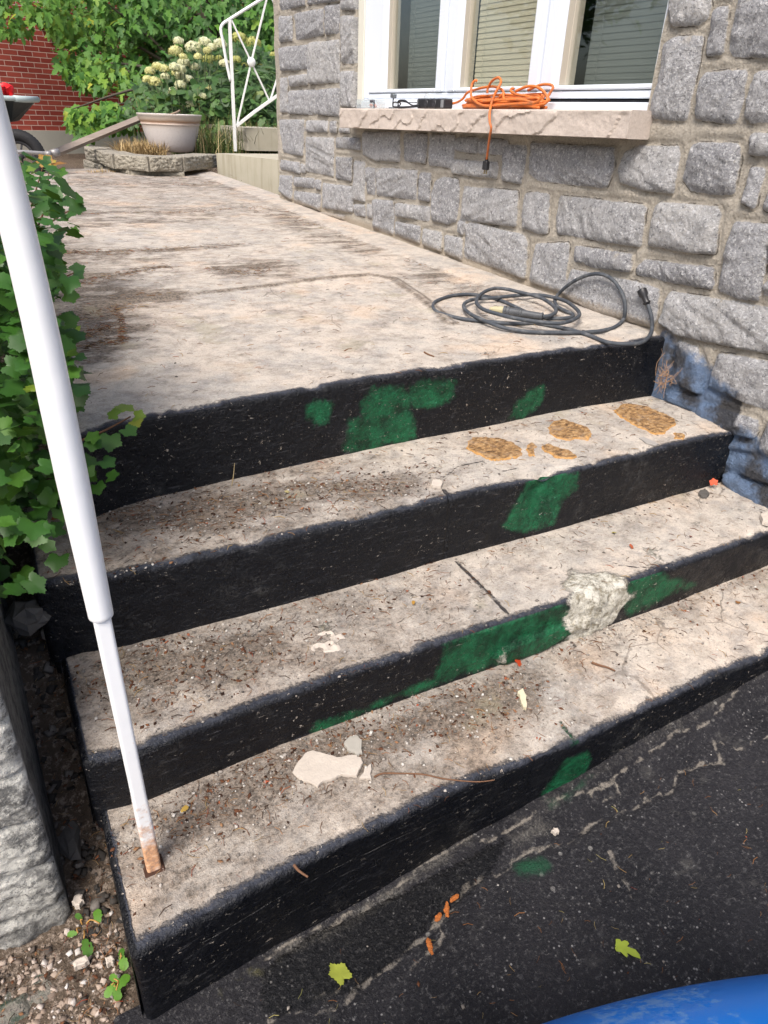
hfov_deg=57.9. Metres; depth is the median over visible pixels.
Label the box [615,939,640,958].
fallen leaf
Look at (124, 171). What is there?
edging block
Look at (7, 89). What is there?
red scoop
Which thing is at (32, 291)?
handrail post
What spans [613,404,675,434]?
glue patch
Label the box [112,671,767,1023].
driveway
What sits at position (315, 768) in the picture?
concrete flake
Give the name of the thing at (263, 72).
tall weed
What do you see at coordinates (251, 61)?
white railing
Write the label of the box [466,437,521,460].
glue patch
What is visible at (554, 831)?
concrete flake
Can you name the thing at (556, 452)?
glue patch
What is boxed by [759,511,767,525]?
concrete flake
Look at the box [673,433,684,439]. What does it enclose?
glue patch
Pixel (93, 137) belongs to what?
wooden plank
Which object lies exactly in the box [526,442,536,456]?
glue patch
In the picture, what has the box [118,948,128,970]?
weed
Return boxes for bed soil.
[165,152,217,173]
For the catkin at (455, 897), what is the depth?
1.24 m
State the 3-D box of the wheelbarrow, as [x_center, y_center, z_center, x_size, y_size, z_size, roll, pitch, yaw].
[-2.924,-2.898,5.381,0.644,0.590,0.930,-13,33,-25]
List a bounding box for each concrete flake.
[72,894,84,909]
[72,955,89,970]
[105,955,114,967]
[292,750,362,787]
[344,735,361,756]
[359,764,371,780]
[431,479,442,488]
[517,689,526,709]
[551,827,558,835]
[639,437,658,445]
[698,490,709,498]
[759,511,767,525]
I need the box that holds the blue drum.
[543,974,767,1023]
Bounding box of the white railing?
[219,0,276,150]
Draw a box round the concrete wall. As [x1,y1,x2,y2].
[206,124,279,194]
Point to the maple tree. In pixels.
(150, 24)
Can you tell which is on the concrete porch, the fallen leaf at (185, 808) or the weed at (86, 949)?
the fallen leaf at (185, 808)
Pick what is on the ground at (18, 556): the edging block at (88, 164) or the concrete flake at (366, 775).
the edging block at (88, 164)
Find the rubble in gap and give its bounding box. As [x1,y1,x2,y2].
[12,600,125,968]
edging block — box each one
[83,159,104,168]
[84,146,133,168]
[104,166,130,174]
[114,154,151,171]
[130,170,184,176]
[149,155,182,171]
[168,153,216,171]
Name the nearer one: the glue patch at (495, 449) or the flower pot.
the glue patch at (495, 449)
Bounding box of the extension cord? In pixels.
[452,76,553,173]
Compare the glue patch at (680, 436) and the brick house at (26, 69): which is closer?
the glue patch at (680, 436)
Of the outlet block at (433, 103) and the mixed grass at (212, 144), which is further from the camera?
the mixed grass at (212, 144)
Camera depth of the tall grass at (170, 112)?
7.11 m
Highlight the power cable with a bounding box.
[431,272,653,345]
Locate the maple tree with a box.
[0,0,274,145]
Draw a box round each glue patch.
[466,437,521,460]
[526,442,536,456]
[541,443,576,458]
[548,419,591,440]
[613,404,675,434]
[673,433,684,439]
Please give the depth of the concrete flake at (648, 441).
1.92 m
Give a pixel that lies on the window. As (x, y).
(599, 57)
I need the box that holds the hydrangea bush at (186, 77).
[118,31,276,153]
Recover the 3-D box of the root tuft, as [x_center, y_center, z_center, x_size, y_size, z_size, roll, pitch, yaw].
[0.884,-0.429,2.160,0.080,0.150,0.064,20,34,28]
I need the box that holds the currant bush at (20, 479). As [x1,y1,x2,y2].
[0,151,145,603]
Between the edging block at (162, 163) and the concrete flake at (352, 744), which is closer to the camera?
the concrete flake at (352, 744)
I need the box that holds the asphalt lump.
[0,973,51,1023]
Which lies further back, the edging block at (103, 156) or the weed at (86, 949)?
the edging block at (103, 156)
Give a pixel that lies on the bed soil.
(210, 169)
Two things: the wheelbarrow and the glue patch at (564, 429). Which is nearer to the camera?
the glue patch at (564, 429)
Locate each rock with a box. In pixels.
[4,599,50,635]
[57,820,80,860]
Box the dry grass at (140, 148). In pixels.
[98,137,169,154]
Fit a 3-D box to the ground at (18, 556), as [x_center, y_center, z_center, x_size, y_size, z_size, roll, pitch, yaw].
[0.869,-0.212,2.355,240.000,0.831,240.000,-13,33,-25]
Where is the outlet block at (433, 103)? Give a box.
[417,98,452,108]
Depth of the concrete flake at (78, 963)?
1.14 m
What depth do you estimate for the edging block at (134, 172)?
5.54 m
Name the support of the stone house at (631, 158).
on the ground at (18, 556)
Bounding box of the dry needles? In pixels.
[0,171,767,1023]
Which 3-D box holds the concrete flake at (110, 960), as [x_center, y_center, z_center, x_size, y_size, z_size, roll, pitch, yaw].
[-0.451,0.741,1.143,0.014,0.013,0.015,-13,33,-25]
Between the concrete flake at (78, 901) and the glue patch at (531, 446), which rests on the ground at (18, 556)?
the concrete flake at (78, 901)
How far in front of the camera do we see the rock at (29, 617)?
1.26 m
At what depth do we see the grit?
1.41 m
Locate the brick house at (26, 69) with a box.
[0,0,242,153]
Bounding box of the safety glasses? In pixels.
[392,95,424,108]
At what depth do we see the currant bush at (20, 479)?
1.09 m
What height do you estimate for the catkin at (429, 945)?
0.009 m
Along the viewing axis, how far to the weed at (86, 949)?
1.18 m
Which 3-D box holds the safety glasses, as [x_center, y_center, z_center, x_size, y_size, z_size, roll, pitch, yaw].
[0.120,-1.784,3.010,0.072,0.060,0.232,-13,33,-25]
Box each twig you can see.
[293,864,308,877]
[374,772,494,781]
[591,661,615,671]
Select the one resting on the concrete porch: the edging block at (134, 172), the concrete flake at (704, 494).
the concrete flake at (704, 494)
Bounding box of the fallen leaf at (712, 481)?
[709,478,717,485]
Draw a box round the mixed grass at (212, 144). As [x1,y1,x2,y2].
[165,111,277,154]
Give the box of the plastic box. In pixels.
[369,100,376,107]
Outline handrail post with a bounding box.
[0,84,165,877]
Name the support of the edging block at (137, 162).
on the edging block at (134, 172)
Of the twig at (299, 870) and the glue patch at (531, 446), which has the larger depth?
the glue patch at (531, 446)
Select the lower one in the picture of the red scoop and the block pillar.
the block pillar
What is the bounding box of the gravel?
[0,911,128,1023]
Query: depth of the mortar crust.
1.39 m
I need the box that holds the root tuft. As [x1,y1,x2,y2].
[654,349,681,397]
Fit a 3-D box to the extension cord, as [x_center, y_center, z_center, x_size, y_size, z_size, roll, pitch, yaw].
[0.385,-1.447,2.602,0.120,0.322,0.644,-13,33,-25]
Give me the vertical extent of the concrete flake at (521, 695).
0.015 m
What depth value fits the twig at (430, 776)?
1.27 m
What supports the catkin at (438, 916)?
on the driveway
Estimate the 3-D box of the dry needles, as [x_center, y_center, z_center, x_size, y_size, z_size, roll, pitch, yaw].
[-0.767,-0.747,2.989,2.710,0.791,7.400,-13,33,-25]
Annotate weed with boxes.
[67,909,102,956]
[104,974,129,1000]
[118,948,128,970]
[199,58,276,132]
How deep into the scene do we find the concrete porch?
1.57 m
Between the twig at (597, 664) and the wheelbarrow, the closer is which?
the twig at (597, 664)
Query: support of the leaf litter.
on the ground at (18, 556)
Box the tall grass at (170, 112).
[122,79,274,148]
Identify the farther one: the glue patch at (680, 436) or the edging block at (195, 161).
the edging block at (195, 161)
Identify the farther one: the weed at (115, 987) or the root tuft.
the root tuft
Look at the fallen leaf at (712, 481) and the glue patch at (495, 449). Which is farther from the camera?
the fallen leaf at (712, 481)
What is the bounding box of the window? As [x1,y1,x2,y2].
[339,0,668,139]
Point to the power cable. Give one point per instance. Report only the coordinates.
(512, 313)
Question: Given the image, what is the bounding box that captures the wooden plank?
[54,116,139,157]
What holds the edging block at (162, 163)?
on the edging block at (134, 172)
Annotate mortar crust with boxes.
[311,631,344,652]
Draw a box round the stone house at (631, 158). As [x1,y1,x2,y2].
[273,0,767,507]
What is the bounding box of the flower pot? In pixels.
[136,113,201,151]
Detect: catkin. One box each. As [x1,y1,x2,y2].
[426,938,433,954]
[434,912,441,921]
[443,901,449,916]
[450,894,458,902]
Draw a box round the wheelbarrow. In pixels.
[3,95,59,172]
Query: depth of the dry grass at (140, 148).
6.04 m
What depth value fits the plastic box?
3.24 m
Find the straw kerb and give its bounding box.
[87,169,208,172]
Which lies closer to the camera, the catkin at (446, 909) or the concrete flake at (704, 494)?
the catkin at (446, 909)
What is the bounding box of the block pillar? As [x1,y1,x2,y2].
[0,581,70,949]
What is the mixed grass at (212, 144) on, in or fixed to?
on the bed soil
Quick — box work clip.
[389,93,396,108]
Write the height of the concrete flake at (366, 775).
0.007 m
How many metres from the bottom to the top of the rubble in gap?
0.367 m
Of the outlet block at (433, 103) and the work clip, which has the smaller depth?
the outlet block at (433, 103)
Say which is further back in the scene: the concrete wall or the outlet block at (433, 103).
the concrete wall
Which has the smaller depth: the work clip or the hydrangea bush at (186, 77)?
the work clip
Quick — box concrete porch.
[23,169,767,1019]
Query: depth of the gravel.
1.13 m
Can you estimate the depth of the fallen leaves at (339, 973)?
1.15 m
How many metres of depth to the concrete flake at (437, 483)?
1.64 m
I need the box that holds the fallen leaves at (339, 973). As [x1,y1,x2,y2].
[269,773,766,1020]
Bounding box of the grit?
[47,180,767,1009]
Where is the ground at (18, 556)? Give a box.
[0,153,278,1023]
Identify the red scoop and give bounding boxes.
[0,82,13,95]
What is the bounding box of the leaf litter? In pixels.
[0,403,762,1023]
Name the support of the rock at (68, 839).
on the ground at (18, 556)
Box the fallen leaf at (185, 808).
[180,805,188,812]

